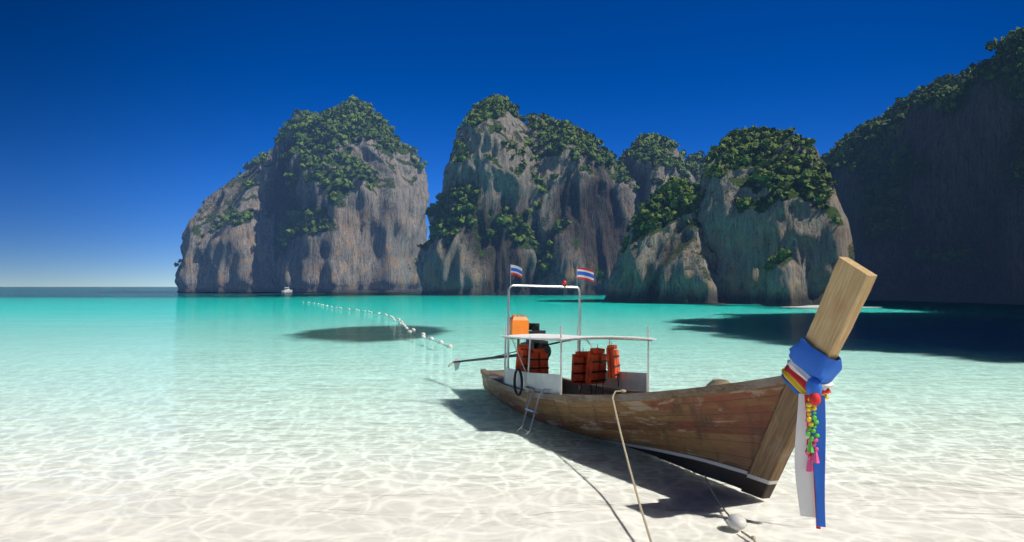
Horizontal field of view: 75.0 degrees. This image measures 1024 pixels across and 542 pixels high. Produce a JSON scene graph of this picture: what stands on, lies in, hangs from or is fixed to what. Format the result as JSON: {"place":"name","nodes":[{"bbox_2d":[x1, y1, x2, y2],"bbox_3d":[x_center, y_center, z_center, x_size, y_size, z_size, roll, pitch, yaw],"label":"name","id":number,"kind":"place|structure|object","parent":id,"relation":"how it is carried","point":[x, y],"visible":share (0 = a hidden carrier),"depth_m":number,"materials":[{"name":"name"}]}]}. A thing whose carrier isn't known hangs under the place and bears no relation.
{"place":"outdoors","nodes":[
{"label":"outdoors","id":0,"kind":"place"},
{"bbox_2d":[174,95,429,291],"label":"cliff","id":1,"kind":"structure","parent":0,"point":[334,198],"depth_m":264.87,"materials":[{"name":"grey stone"}]},
{"bbox_2d":[0,287,1023,541],"bbox_3d":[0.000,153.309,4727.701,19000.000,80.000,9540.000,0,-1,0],"label":"sea water","id":2,"kind":"structure","parent":0,"point":[150,415],"depth_m":9.68,"materials":[{"name":"teal liquid"}]},
{"bbox_2d":[281,276,291,292],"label":"sailboat","id":3,"kind":"object","parent":2,"relation":"on","point":[286,290],"visible":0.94,"depth_m":230.72,"materials":[{"name":"white"}]},
{"bbox_2d":[303,301,451,347],"bbox_3d":[-13.073,3.237,53.999,2.891,0.180,68.080,1,-1,-21],"label":"buoy line","id":4,"kind":"object","parent":2,"relation":"on","point":[401,323],"visible":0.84,"depth_m":32.94,"materials":[{"name":"beige plastic"}]},
{"bbox_2d":[448,257,876,528],"bbox_3d":[0.909,1.271,10.081,1.970,2.941,10.678,2,-4,-19],"label":"longtail boat","id":5,"kind":"object","parent":2,"relation":"on","point":[746,436],"visible":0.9,"depth_m":6.79,"materials":[{"name":"brown wood"}]},
{"bbox_2d":[612,389,755,541],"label":"mooring rope","id":6,"kind":"object","parent":5,"relation":"attached to","point":[737,522],"visible":0.98,"depth_m":5.52,"materials":[{"name":"fabric"}]},
{"bbox_2d":[796,305,818,306],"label":"beach sand","id":7,"kind":"structure","parent":2,"relation":"in","point":[809,306],"depth_m":66.06,"materials":[{"name":"white sand"}]},
{"bbox_2d":[0,0,1023,286],"label":"sky","id":8,"kind":"structure","parent":0,"point":[119,119],"materials":[{"name":"blue"}]},
{"bbox_2d":[416,94,706,294],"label":"cliff","id":9,"kind":"structure","parent":0,"point":[542,198],"depth_m":173.01,"materials":[{"name":"grey stone"}]},
{"bbox_2d":[604,125,854,304],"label":"cliff","id":10,"kind":"structure","parent":0,"point":[757,215],"depth_m":84.82,"materials":[{"name":"grey stone"}]},
{"bbox_2d":[820,27,1023,303],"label":"cliff","id":11,"kind":"structure","parent":0,"point":[929,188],"depth_m":91.51,"materials":[{"name":"grey stone"}]}
]}

